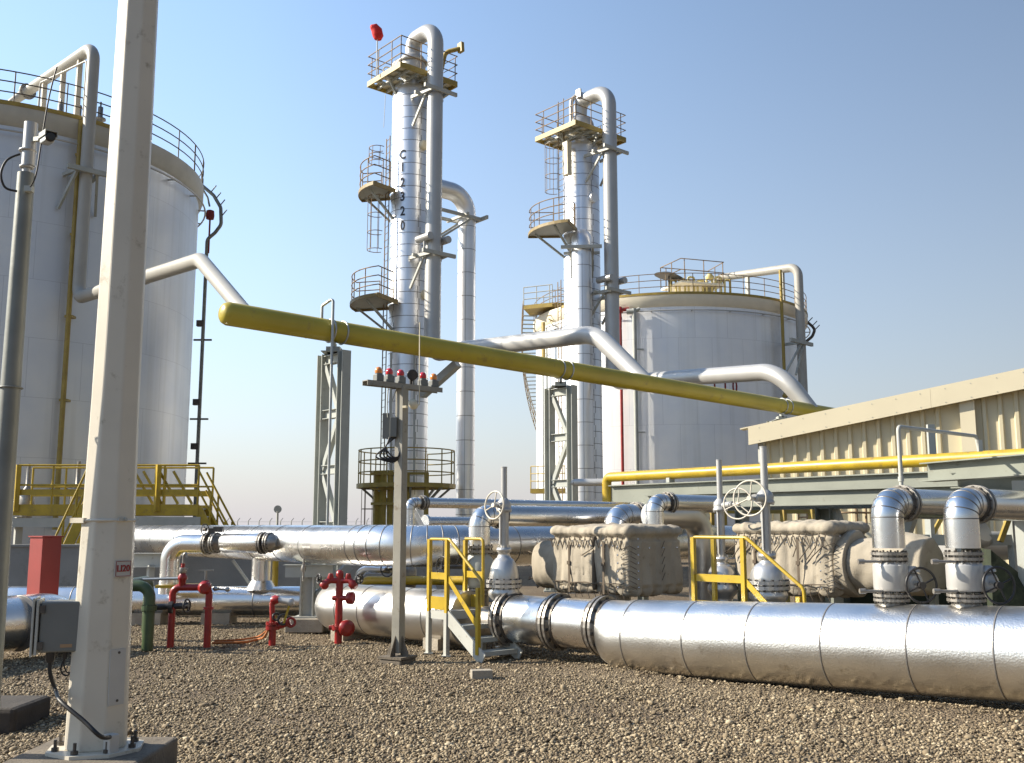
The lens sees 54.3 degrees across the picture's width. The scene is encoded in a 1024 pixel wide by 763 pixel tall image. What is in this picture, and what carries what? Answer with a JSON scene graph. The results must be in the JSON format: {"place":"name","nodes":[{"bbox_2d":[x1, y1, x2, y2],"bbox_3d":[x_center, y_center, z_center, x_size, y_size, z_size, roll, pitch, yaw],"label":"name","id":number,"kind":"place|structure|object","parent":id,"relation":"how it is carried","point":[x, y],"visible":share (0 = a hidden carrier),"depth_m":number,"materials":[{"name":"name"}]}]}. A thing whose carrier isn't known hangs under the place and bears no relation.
{"place":"outdoors","nodes":[
{"label":"outdoors","id":0,"kind":"place"},
{"bbox_2d":[12,464,235,543],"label":"access platform","id":1,"kind":"structure","parent":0,"point":[158,506],"depth_m":27.27,"materials":[{"name":"yellow paint"}]},
{"bbox_2d":[19,466,34,517],"bbox_3d":[-13.980,3.154,28.846,0.700,1.550,0.700,0,-8,0],"label":"tank valve","id":2,"kind":"object","parent":1,"relation":"attached to","point":[24,499],"visible":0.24,"depth_m":28.75,"materials":[{"name":"metal"}]},
{"bbox_2d":[66,461,83,503],"bbox_3d":[-12.541,3.082,28.857,0.700,1.550,0.700,0,-8,0],"label":"tank valve","id":3,"kind":"object","parent":1,"relation":"attached to","point":[78,475],"visible":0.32,"depth_m":28.83,"materials":[{"name":"metal"}]},
{"bbox_2d":[0,559,1023,762],"bbox_3d":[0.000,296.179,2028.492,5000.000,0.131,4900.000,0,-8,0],"label":"ground","id":4,"kind":"structure","parent":0,"point":[529,587],"depth_m":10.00,"materials":[{"name":"gravel"}]},
{"bbox_2d":[0,695,50,733],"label":"foundation block","id":5,"kind":"structure","parent":4,"relation":"on","point":[19,712],"depth_m":8.68,"materials":[{"name":"concrete"}]},
{"bbox_2d":[0,66,57,701],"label":"camera post","id":6,"kind":"object","parent":4,"relation":"on","point":[11,388],"visible":0.98,"depth_m":6.97,"materials":[{"name":"metal"}]},
{"bbox_2d":[38,129,57,145],"bbox_3d":[-3.277,-1.722,7.058,0.086,0.098,0.182,7,-11,-39],"label":"surveillance camera","id":7,"kind":"object","parent":6,"relation":"attached to","point":[47,137],"visible":1,"depth_m":7.01,"materials":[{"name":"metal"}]},
{"bbox_2d":[4,593,70,654],"bbox_3d":[-6.596,3.631,12.701,0.828,1.759,3.284,-3,-9,23],"label":"pipeline","id":8,"kind":"object","parent":4,"relation":"on","point":[18,623],"visible":0.16,"depth_m":12.85,"materials":[{"name":"metal"}]},
{"bbox_2d":[27,536,63,594],"bbox_3d":[-6.864,3.048,14.614,0.400,1.565,0.330,-6,-10,36],"label":"red cabinet","id":9,"kind":"object","parent":4,"relation":"on","point":[44,563],"visible":0.6,"depth_m":14.55,"materials":[{"name":"metal"}]},
{"bbox_2d":[3,737,177,762],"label":"lamp foundation","id":10,"kind":"object","parent":4,"relation":"on","point":[158,750],"visible":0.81,"depth_m":6.70,"materials":[{"name":"concrete"}]},
{"bbox_2d":[45,0,157,759],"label":"lamp post","id":11,"kind":"object","parent":10,"relation":"on","point":[98,696],"visible":0.99,"depth_m":6.99,"materials":[{"name":"beige paint"}]},
{"bbox_2d":[29,596,111,739],"bbox_3d":[-2.931,1.921,6.722,0.751,0.916,0.374,-3,-9,21],"label":"junction box","id":12,"kind":"object","parent":11,"relation":"attached to","point":[54,626],"visible":0.98,"depth_m":6.73,"materials":[{"name":"grey paint"}]},
{"bbox_2d":[0,69,205,543],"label":"storage tank","id":13,"kind":"object","parent":4,"relation":"on","point":[176,195],"visible":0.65,"depth_m":33.70,"materials":[{"name":"white metal"}]},
{"bbox_2d":[38,60,86,119],"bbox_3d":[-15.871,-9.845,35.160,3.003,2.289,0.070,-6,-10,35],"label":"balance pipe","id":14,"kind":"object","parent":13,"relation":"attached to","point":[62,72],"visible":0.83,"depth_m":34.92,"materials":[{"name":"white metal"}]},
{"bbox_2d":[52,120,82,529],"bbox_3d":[-14.693,-2.053,33.193,0.260,13.800,0.355,0,-8,0],"label":"yellow wall pipe","id":15,"kind":"object","parent":13,"relation":"attached to","point":[68,316],"depth_m":33.00,"materials":[{"name":"metal"}]},
{"bbox_2d":[9,44,248,304],"bbox_3d":[-11.604,-6.150,29.921,2.010,12.405,20.668,7,-11,-41],"label":"vapour pipe","id":16,"kind":"object","parent":13,"relation":"attached to","point":[215,277],"visible":0.7,"depth_m":33.34,"materials":[{"name":"white metal"}]},
{"bbox_2d":[188,184,226,516],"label":"drencher pipe","id":17,"kind":"object","parent":13,"relation":"attached to","point":[210,215],"visible":0.95,"depth_m":41.66,"materials":[{"name":"metal"}]},
{"bbox_2d":[133,576,156,650],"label":"green pipe","id":18,"kind":"object","parent":4,"relation":"on","point":[149,605],"visible":0.72,"depth_m":13.89,"materials":[{"name":"metal"}]},
{"bbox_2d":[142,577,187,580],"bbox_3d":[-5.346,2.955,14.930,0.994,0.071,0.044,0,-8,0],"label":"sample line","id":19,"kind":"object","parent":18,"relation":"attached to","point":[162,578],"visible":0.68,"depth_m":14.91,"materials":[{"name":"metal"}]},
{"bbox_2d":[133,553,161,583],"bbox_3d":[-7.315,4.049,20.127,0.750,1.169,0.200,0,-8,0],"label":"pipe stool","id":20,"kind":"object","parent":4,"relation":"on","point":[150,561],"visible":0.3,"depth_m":20.18,"materials":[{"name":"grey paint"}]},
{"bbox_2d":[8,558,299,624],"bbox_3d":[-7.115,3.541,17.776,6.793,1.500,0.540,0,-8,0],"label":"pipe","id":21,"kind":"object","parent":4,"relation":"on","point":[256,594],"visible":0.45,"depth_m":17.51,"materials":[{"name":"metal"}]},
{"bbox_2d":[157,552,230,647],"bbox_3d":[-4.561,3.118,14.290,1.045,1.334,0.233,0,-8,0],"label":"hydrant frame","id":22,"kind":"object","parent":4,"relation":"on","point":[204,586],"visible":0.99,"depth_m":14.25,"materials":[{"name":"red paint"}]},
{"bbox_2d":[212,630,268,643],"bbox_3d":[-3.928,3.729,14.775,0.846,0.253,0.716,0,-8,0],"label":"orange hose","id":23,"kind":"object","parent":4,"relation":"on","point":[236,641],"visible":1,"depth_m":14.60,"materials":[{"name":"rubber"}]},
{"bbox_2d":[232,559,249,583],"bbox_3d":[-5.305,3.777,19.661,0.436,0.547,0.050,0,-8,0],"label":"sloping prop","id":24,"kind":"object","parent":4,"relation":"on","point":[241,571],"visible":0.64,"depth_m":19.64,"materials":[{"name":"grey paint"}]},
{"bbox_2d":[8,544,492,601],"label":"bund wall","id":25,"kind":"structure","parent":4,"relation":"on","point":[225,572],"depth_m":22.99,"materials":[{"name":"grey concrete"}]},
{"bbox_2d":[272,561,278,617],"bbox_3d":[-4.473,3.773,18.854,0.120,1.350,0.120,0,-8,0],"label":"yellow riser","id":26,"kind":"object","parent":4,"relation":"on","point":[275,566],"visible":0.31,"depth_m":18.83,"materials":[{"name":"paint"}]},
{"bbox_2d":[274,505,281,524],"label":"round sign","id":27,"kind":"object","parent":4,"relation":"on","point":[277,509],"visible":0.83,"depth_m":51.54,"materials":[{"name":"grey metal"}]},
{"bbox_2d":[266,595,295,645],"bbox_3d":[-3.349,3.463,14.508,0.443,0.714,0.200,0,-8,0],"label":"hose hydrant","id":28,"kind":"object","parent":4,"relation":"on","point":[272,626],"visible":1,"depth_m":14.46,"materials":[{"name":"red metal"}]},
{"bbox_2d":[218,518,368,524],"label":"fence","id":29,"kind":"object","parent":4,"relation":"on","point":[291,521],"visible":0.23,"depth_m":148.52,"materials":[{"name":"grey metal"}]},
{"bbox_2d":[283,558,352,632],"bbox_3d":[-3.204,3.348,16.513,1.152,1.518,0.636,2,-8,-11],"label":"tee support","id":30,"kind":"object","parent":4,"relation":"on","point":[307,620],"visible":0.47,"depth_m":16.42,"materials":[{"name":"metal"}]},
{"bbox_2d":[134,525,736,566],"bbox_3d":[-3.168,2.975,18.505,14.830,0.628,6.651,-2,-9,15],"label":"bent pipeline","id":31,"kind":"object","parent":30,"relation":"on","point":[364,545],"visible":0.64,"depth_m":15.60,"materials":[{"name":"metal"}]},
{"bbox_2d":[155,524,277,594],"bbox_3d":[-4.886,3.042,17.125,2.542,1.200,0.661,-2,-8,13],"label":"bypass pipe","id":32,"kind":"object","parent":31,"relation":"attached to","point":[211,541],"visible":0.93,"depth_m":17.09,"materials":[{"name":"metal"}]},
{"bbox_2d":[311,342,350,588],"bbox_3d":[-3.948,1.982,21.793,0.680,5.739,1.308,5,-9,-29],"label":"pipe trestle","id":33,"kind":"object","parent":4,"relation":"on","point":[338,504],"visible":0.69,"depth_m":21.82,"materials":[{"name":"grey paint"}]},
{"bbox_2d":[316,570,363,643],"bbox_3d":[-2.559,3.325,14.764,0.708,1.060,0.238,0,-8,0],"label":"fire standpipe","id":34,"kind":"object","parent":4,"relation":"on","point":[340,627],"visible":1,"depth_m":14.73,"materials":[{"name":"red metal"}]},
{"bbox_2d":[362,322,442,664],"bbox_3d":[-1.432,1.440,13.091,0.452,4.491,1.204,-7,-11,39],"label":"beacon post","id":35,"kind":"object","parent":4,"relation":"on","point":[395,428],"visible":0.99,"depth_m":13.06,"materials":[{"name":"grey metal"}]},
{"bbox_2d":[350,35,487,524],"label":"distillation column","id":36,"kind":"structure","parent":4,"relation":"on","point":[410,88],"depth_m":42.49,"materials":[{"name":"silver metal"}]},
{"bbox_2d":[370,24,382,75],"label":"windsock","id":37,"kind":"object","parent":36,"relation":"attached to","point":[377,32],"visible":1,"depth_m":43.65,"materials":[{"name":"red fabric"}]},
{"bbox_2d":[442,180,475,516],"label":"clad pipe","id":38,"kind":"object","parent":36,"relation":"attached to","point":[458,196],"visible":0.82,"depth_m":44.33,"materials":[{"name":"silver metal"}]},
{"bbox_2d":[405,24,650,391],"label":"overhead pipe","id":39,"kind":"object","parent":36,"relation":"attached to","point":[614,351],"visible":0.73,"depth_m":41.52,"materials":[{"name":"silver metal"}]},
{"bbox_2d":[315,583,615,655],"bbox_3d":[-1.067,3.416,14.533,2.367,0.895,6.510,5,-9,-29],"label":"slim pipeline","id":40,"kind":"object","parent":4,"relation":"on","point":[559,622],"visible":0.74,"depth_m":13.19,"materials":[{"name":"metal"}]},
{"bbox_2d":[353,566,391,582],"bbox_3d":[-2.313,3.444,16.501,0.924,0.819,0.175,-2,-8,13],"label":"bypass line","id":41,"kind":"object","parent":40,"relation":"attached to","point":[363,570],"visible":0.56,"depth_m":16.51,"materials":[{"name":"metal"}]},
{"bbox_2d":[360,576,462,584],"bbox_3d":[-1.382,3.333,15.684,2.602,0.594,0.278,-4,-9,25],"label":"gas line","id":42,"kind":"object","parent":40,"relation":"attached to","point":[410,580],"visible":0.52,"depth_m":15.73,"materials":[{"name":"yellow paint"}]},
{"bbox_2d":[436,505,612,606],"bbox_3d":[0.714,2.673,15.267,4.042,1.596,0.647,6,-10,-36],"label":"elbow pipe","id":43,"kind":"object","parent":40,"relation":"attached to","point":[480,522],"visible":0.64,"depth_m":14.62,"materials":[{"name":"metal"}]},
{"bbox_2d":[424,537,522,662],"bbox_3d":[-0.523,2.908,13.413,0.789,1.602,1.310,7,-11,-40],"label":"stile","id":44,"kind":"object","parent":4,"relation":"on","point":[437,607],"visible":0.91,"depth_m":13.31,"materials":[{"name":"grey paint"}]},
{"bbox_2d":[470,669,492,679],"bbox_3d":[-0.345,3.306,11.286,0.238,0.100,0.139,2,-8,-12],"label":"concrete block","id":45,"kind":"object","parent":4,"relation":"on","point":[481,673],"depth_m":11.22,"materials":[{"name":"grey concrete"}]},
{"bbox_2d":[481,467,521,655],"bbox_3d":[-0.166,2.412,13.524,0.662,2.513,0.584,-7,-11,41],"label":"gate valve","id":46,"kind":"object","parent":4,"relation":"on","point":[503,578],"visible":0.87,"depth_m":13.42,"materials":[{"name":"silver metal"}]},
{"bbox_2d":[544,378,579,593],"bbox_3d":[1.304,2.713,26.493,0.680,5.643,1.308,5,-9,-29],"label":"pipe trestle","id":47,"kind":"object","parent":4,"relation":"on","point":[568,436],"visible":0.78,"depth_m":26.59,"materials":[{"name":"grey paint"}]},
{"bbox_2d":[218,298,832,524],"bbox_3d":[7.452,2.514,32.165,36.226,5.666,0.610,7,-11,-42],"label":"flare header","id":48,"kind":"object","parent":47,"relation":"on","point":[331,330],"visible":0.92,"depth_m":24.45,"materials":[{"name":"yellow paint"}]},
{"bbox_2d":[528,88,630,501],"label":"distillation column","id":49,"kind":"structure","parent":4,"relation":"on","point":[577,141],"depth_m":48.84,"materials":[{"name":"silver metal"}]},
{"bbox_2d":[572,229,593,500],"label":"clad pipe","id":50,"kind":"object","parent":49,"relation":"attached to","point":[582,290],"visible":0.55,"depth_m":46.76,"materials":[{"name":"silver metal"}]},
{"bbox_2d":[574,86,817,406],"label":"overhead pipe","id":51,"kind":"object","parent":49,"relation":"attached to","point":[790,386],"visible":0.77,"depth_m":47.29,"materials":[{"name":"silver metal"}]},
{"bbox_2d":[525,522,682,600],"bbox_3d":[1.204,2.829,14.123,1.315,1.659,2.224,7,-11,-40],"label":"lagged valve","id":52,"kind":"object","parent":4,"relation":"on","point":[625,561],"visible":0.98,"depth_m":13.52,"materials":[{"name":"beige fabric"}]},
{"bbox_2d":[521,273,810,558],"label":"storage tank","id":53,"kind":"object","parent":4,"relation":"on","point":[683,330],"visible":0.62,"depth_m":55.19,"materials":[{"name":"silver metal"}]},
{"bbox_2d":[619,306,628,484],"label":"foam pipe","id":54,"kind":"object","parent":53,"relation":"attached to","point":[621,310],"visible":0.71,"depth_m":54.87,"materials":[{"name":"metal"}]},
{"bbox_2d":[626,307,644,483],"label":"foam pipe","id":55,"kind":"object","parent":53,"relation":"attached to","point":[632,311],"visible":0.69,"depth_m":54.61,"materials":[{"name":"white metal"}]},
{"bbox_2d":[660,258,731,292],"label":"roof deck","id":56,"kind":"structure","parent":53,"relation":"on","point":[690,285],"depth_m":60.71,"materials":[{"name":"beige paint"}]},
{"bbox_2d":[655,271,682,291],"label":"roof vent","id":57,"kind":"object","parent":56,"relation":"on","point":[668,276],"visible":0.87,"depth_m":60.42,"materials":[{"name":"metal"}]},
{"bbox_2d":[704,264,812,392],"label":"vapour pipe","id":58,"kind":"object","parent":53,"relation":"attached to","point":[800,341],"visible":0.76,"depth_m":56.91,"materials":[{"name":"white metal"}]},
{"bbox_2d":[779,270,787,397],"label":"drain pipe","id":59,"kind":"object","parent":53,"relation":"attached to","point":[784,395],"visible":0.82,"depth_m":56.50,"materials":[{"name":"white metal"}]},
{"bbox_2d":[806,317,819,341],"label":"spray pipe","id":60,"kind":"object","parent":53,"relation":"attached to","point":[813,332],"visible":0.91,"depth_m":61.02,"materials":[{"name":"metal"}]},
{"bbox_2d":[706,460,752,600],"bbox_3d":[3.053,2.436,14.222,0.480,2.665,0.838,2,-8,-11],"label":"gate valve","id":61,"kind":"object","parent":4,"relation":"on","point":[726,591],"visible":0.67,"depth_m":14.29,"materials":[{"name":"silver metal"}]},
{"bbox_2d":[690,535,806,602],"bbox_3d":[2.915,2.663,11.864,0.569,1.643,1.740,7,-11,-40],"label":"stile","id":62,"kind":"object","parent":4,"relation":"on","point":[713,577],"visible":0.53,"depth_m":11.97,"materials":[{"name":"yellow paint"}]},
{"bbox_2d":[733,446,790,601],"bbox_3d":[3.136,2.157,12.462,0.536,2.711,0.792,-5,-10,33],"label":"gate valve","id":63,"kind":"object","parent":4,"relation":"on","point":[768,581],"visible":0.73,"depth_m":12.40,"materials":[{"name":"silver metal"}]},
{"bbox_2d":[710,509,814,601],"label":"walkway","id":64,"kind":"structure","parent":4,"relation":"on","point":[784,513],"depth_m":20.79,"materials":[{"name":"yellow paint"}]},
{"bbox_2d":[767,413,786,421],"bbox_3d":[9.138,3.803,33.503,0.680,5.500,1.308,5,-9,-29],"label":"pipe trestle","id":65,"kind":"object","parent":4,"relation":"on","point":[780,416],"visible":0.1,"depth_m":33.71,"materials":[{"name":"grey paint"}]},
{"bbox_2d":[608,471,957,602],"bbox_3d":[5.644,2.917,17.086,2.020,2.535,9.675,7,-11,-39],"label":"pipe rack","id":66,"kind":"object","parent":4,"relation":"on","point":[827,498],"visible":0.34,"depth_m":17.06,"materials":[{"name":"grey metal"}]},
{"bbox_2d":[415,508,469,524],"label":"branch pipe","id":67,"kind":"object","parent":66,"relation":"attached to","point":[425,520],"visible":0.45,"depth_m":17.33,"materials":[{"name":"metal"}]},
{"bbox_2d":[380,495,642,587],"bbox_3d":[0.313,2.931,17.772,6.300,1.706,0.347,7,-11,-41],"label":"elbow pipe","id":68,"kind":"object","parent":66,"relation":"on","point":[422,502],"visible":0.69,"depth_m":16.78,"materials":[{"name":"metal"}]},
{"bbox_2d":[604,502,709,523],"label":"elbow pipe","id":69,"kind":"object","parent":66,"relation":"on","point":[630,513],"visible":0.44,"depth_m":15.43,"materials":[{"name":"metal"}]},
{"bbox_2d":[645,492,725,524],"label":"elbow pipe","id":70,"kind":"object","parent":66,"relation":"on","point":[657,505],"visible":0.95,"depth_m":14.88,"materials":[{"name":"metal"}]},
{"bbox_2d":[641,503,713,600],"bbox_3d":[2.579,2.604,15.228,1.350,1.500,0.400,7,-11,-40],"label":"return bend","id":71,"kind":"object","parent":70,"relation":"attached to","point":[693,523],"visible":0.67,"depth_m":15.31,"materials":[{"name":"metal"}]},
{"bbox_2d":[602,448,1023,501],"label":"gas pipe","id":72,"kind":"object","parent":66,"relation":"on","point":[867,463],"visible":0.81,"depth_m":16.99,"materials":[{"name":"yellow metal"}]},
{"bbox_2d":[571,479,602,485],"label":"stub pipe","id":73,"kind":"object","parent":72,"relation":"attached to","point":[586,482],"visible":0.94,"depth_m":20.77,"materials":[{"name":"silver metal"}]},
{"bbox_2d":[592,600,1023,702],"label":"front pipeline","id":74,"kind":"object","parent":4,"relation":"on","point":[971,652],"visible":0.98,"depth_m":10.04,"materials":[{"name":"metal"}]},
{"bbox_2d":[857,485,953,605],"bbox_3d":[6.083,1.947,12.048,6.695,1.248,0.569,8,-11,-42],"label":"elbow pipe","id":75,"kind":"object","parent":74,"relation":"on","point":[894,509],"visible":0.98,"depth_m":10.02,"materials":[{"name":"metal"}]},
{"bbox_2d":[896,425,982,484],"bbox_3d":[4.910,0.904,11.396,2.331,0.745,0.082,8,-12,-44],"label":"vent line","id":76,"kind":"object","parent":75,"relation":"attached to","point":[979,444],"visible":0.97,"depth_m":10.90,"materials":[{"name":"grey paint"}]},
{"bbox_2d":[931,485,1023,606],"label":"elbow pipe","id":77,"kind":"object","parent":74,"relation":"on","point":[968,509],"visible":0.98,"depth_m":9.56,"materials":[{"name":"metal"}]},
{"bbox_2d":[724,519,945,602],"bbox_3d":[4.359,2.753,13.575,1.060,1.752,2.910,7,-11,-39],"label":"lagged valve","id":78,"kind":"object","parent":4,"relation":"on","point":[817,559],"visible":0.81,"depth_m":13.24,"materials":[{"name":"beige fabric"}]},
{"bbox_2d":[740,368,1023,563],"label":"beige shed","id":79,"kind":"structure","parent":4,"relation":"on","point":[988,410],"depth_m":25.25,"materials":[{"name":"paint"}]},
{"bbox_2d":[843,519,1017,604],"bbox_3d":[6.152,2.767,13.755,2.523,1.875,2.080,0,-8,0],"label":"equipment skid","id":80,"kind":"object","parent":4,"relation":"on","point":[1001,544],"visible":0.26,"depth_m":13.02,"materials":[{"name":"grey paint"}]},
{"bbox_2d":[981,548,1023,605],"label":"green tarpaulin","id":81,"kind":"object","parent":80,"relation":"on","point":[991,558],"visible":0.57,"depth_m":11.84,"materials":[{"name":"green fabric"}]},
{"bbox_2d":[919,454,1023,585],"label":"bracket beam","id":82,"kind":"structure","parent":4,"relation":"on","point":[1004,472],"depth_m":12.04,"materials":[{"name":"white metal"}]},
{"bbox_2d":[0,0,1023,524],"label":"sky","id":83,"kind":"structure","parent":0,"point":[874,149],"materials":[{"name":"blue"}]},
{"bbox_2d":[797,509,871,537],"bbox_3d":[8.277,4.051,24.268,1.900,2.355,2.853,0,-8,0],"label":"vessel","id":84,"kind":"object","parent":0,"point":[856,512],"visible":0.08,"depth_m":23.35,"materials":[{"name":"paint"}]},
{"bbox_2d":[926,424,936,453],"bbox_3d":[5.970,0.822,14.230,0.100,0.420,0.060,0,-8,0],"label":"hanger plate","id":85,"kind":"object","parent":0,"point":[931,442],"visible":1,"depth_m":14.20,"materials":[{"name":"grey paint"}]}
]}

